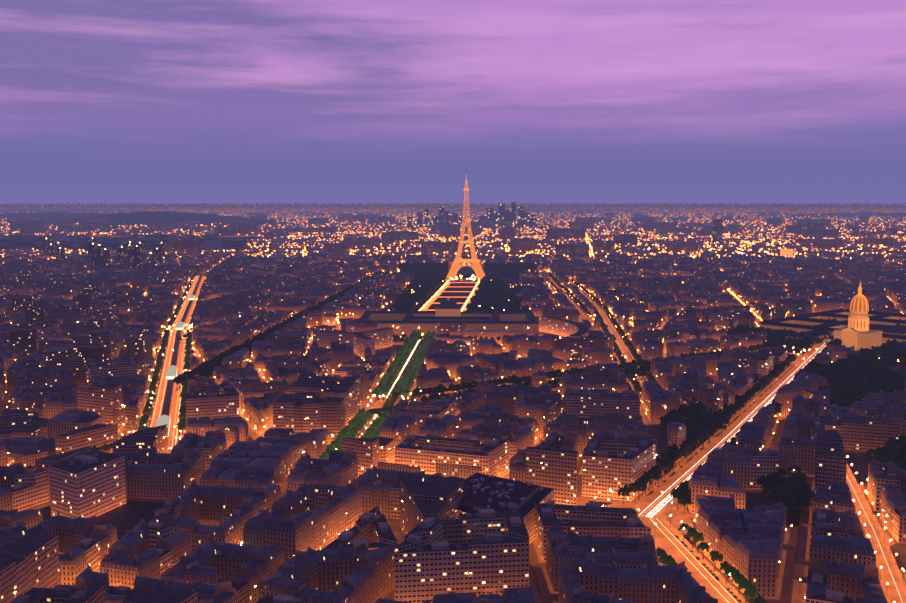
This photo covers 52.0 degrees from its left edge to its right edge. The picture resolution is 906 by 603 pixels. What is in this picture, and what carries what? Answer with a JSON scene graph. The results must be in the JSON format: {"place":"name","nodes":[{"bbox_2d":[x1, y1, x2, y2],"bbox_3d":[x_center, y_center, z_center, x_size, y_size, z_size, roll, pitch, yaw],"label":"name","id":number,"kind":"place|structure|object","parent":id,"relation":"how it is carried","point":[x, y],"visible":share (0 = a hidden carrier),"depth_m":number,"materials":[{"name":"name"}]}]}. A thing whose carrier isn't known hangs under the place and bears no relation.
{"place":"outdoors","nodes":[
{"label":"outdoors","id":0,"kind":"place"},
{"bbox_2d":[313,328,392,357],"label":"building","id":1,"kind":"structure","parent":0,"point":[373,340],"depth_m":1485.96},
{"bbox_2d":[0,207,905,569],"bbox_3d":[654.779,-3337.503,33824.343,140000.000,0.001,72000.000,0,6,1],"label":"ground","id":2,"kind":"structure","parent":0,"point":[128,515],"depth_m":1668.20,"materials":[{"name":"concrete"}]},
{"bbox_2d":[6,238,165,387],"bbox_3d":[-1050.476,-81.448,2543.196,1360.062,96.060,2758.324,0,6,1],"label":"apartment towers","id":3,"kind":"structure","parent":2,"relation":"on","point":[97,342],"depth_m":1629.26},
{"bbox_2d":[356,298,538,331],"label":"ecole militaire","id":4,"kind":"structure","parent":2,"relation":"on","point":[448,310],"depth_m":1778.75,"materials":[{"name":"stone"}]},
{"bbox_2d":[0,210,905,261],"bbox_3d":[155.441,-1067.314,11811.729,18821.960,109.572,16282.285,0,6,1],"label":"city","id":5,"kind":"object","parent":2,"relation":"on","point":[576,231],"visible":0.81,"depth_m":5910.59,"materials":[{"name":"concrete"}]},
{"bbox_2d":[0,202,905,266],"bbox_3d":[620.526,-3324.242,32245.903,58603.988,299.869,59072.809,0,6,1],"label":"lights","id":6,"kind":"object","parent":2,"relation":"on","point":[405,206],"visible":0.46,"depth_m":25177.52},
{"bbox_2d":[0,253,905,602],"bbox_3d":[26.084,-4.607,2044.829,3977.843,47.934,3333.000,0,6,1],"label":"city blocks","id":7,"kind":"structure","parent":2,"relation":"on","point":[258,497],"depth_m":803.77,"materials":[{"name":"stone"}]},
{"bbox_2d":[4,244,904,602],"bbox_3d":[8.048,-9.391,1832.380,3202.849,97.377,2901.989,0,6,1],"label":"street lamp heads","id":8,"kind":"object","parent":7,"relation":"on","point":[540,382],"visible":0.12,"depth_m":1698.06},
{"bbox_2d":[0,234,905,602],"bbox_3d":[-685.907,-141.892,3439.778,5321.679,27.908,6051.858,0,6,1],"label":"trees","id":9,"kind":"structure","parent":2,"relation":"on","point":[850,378],"depth_m":1206.04,"materials":[{"name":"green plant"}]},
{"bbox_2d":[445,174,485,280],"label":"eiffel tower","id":10,"kind":"structure","parent":2,"relation":"on","point":[478,270],"depth_m":2847.82,"materials":[{"name":"orange metal"}]},
{"bbox_2d":[408,202,535,228],"bbox_3d":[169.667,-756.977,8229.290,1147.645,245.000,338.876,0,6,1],"label":"skyscrapers","id":11,"kind":"structure","parent":2,"relation":"on","point":[502,214],"depth_m":8263.72,"materials":[{"name":"grey glass"}]},
{"bbox_2d":[122,350,903,602],"bbox_3d":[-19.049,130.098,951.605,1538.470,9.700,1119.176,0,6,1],"label":"lamp posts","id":12,"kind":"object","parent":2,"relation":"on","point":[670,516],"depth_m":699.86,"materials":[{"name":"metal"}]},
{"bbox_2d":[447,316,587,344],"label":"curved building","id":13,"kind":"structure","parent":2,"relation":"on","point":[560,326],"depth_m":1571.79,"materials":[{"name":"stone"}]},
{"bbox_2d":[713,220,722,242],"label":"hotel tower","id":14,"kind":"structure","parent":2,"relation":"on","point":[717,230],"depth_m":5142.24,"materials":[{"name":"grey glass"}]},
{"bbox_2d":[780,249,792,256],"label":"illuminated building","id":15,"kind":"structure","parent":2,"relation":"on","point":[788,252],"depth_m":3780.20,"materials":[{"name":"stone"}]},
{"bbox_2d":[759,280,905,349],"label":"les invalides","id":16,"kind":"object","parent":2,"relation":"on","point":[867,328],"depth_m":1560.25,"materials":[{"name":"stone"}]},
{"bbox_2d":[0,209,905,228],"bbox_3d":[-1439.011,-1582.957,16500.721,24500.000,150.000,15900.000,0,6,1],"label":"horizon hills","id":17,"kind":"structure","parent":0,"point":[128,219],"depth_m":12109.12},
{"bbox_2d":[0,0,905,206],"label":"sky","id":18,"kind":"structure","parent":0,"point":[252,102],"materials":[{"name":"purple"}]},
{"bbox_2d":[118,274,905,602],"bbox_3d":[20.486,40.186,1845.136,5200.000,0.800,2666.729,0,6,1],"label":"avenue roads","id":19,"kind":"structure","parent":0,"point":[656,508],"depth_m":857.12,"materials":[{"name":"orange asphalt"}]},
{"bbox_2d":[156,274,202,435],"bbox_3d":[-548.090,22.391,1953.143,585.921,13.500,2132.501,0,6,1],"label":"metro viaduct","id":20,"kind":"object","parent":19,"relation":"on","point":[164,418],"visible":0.79,"depth_m":1246.14,"materials":[{"name":"metal"}]},
{"bbox_2d":[148,351,794,602],"bbox_3d":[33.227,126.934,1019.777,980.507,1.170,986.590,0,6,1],"label":"parked cars","id":21,"kind":"object","parent":19,"relation":"on","point":[691,551],"visible":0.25,"depth_m":909.17,"materials":[{"name":"paint"}]}
]}

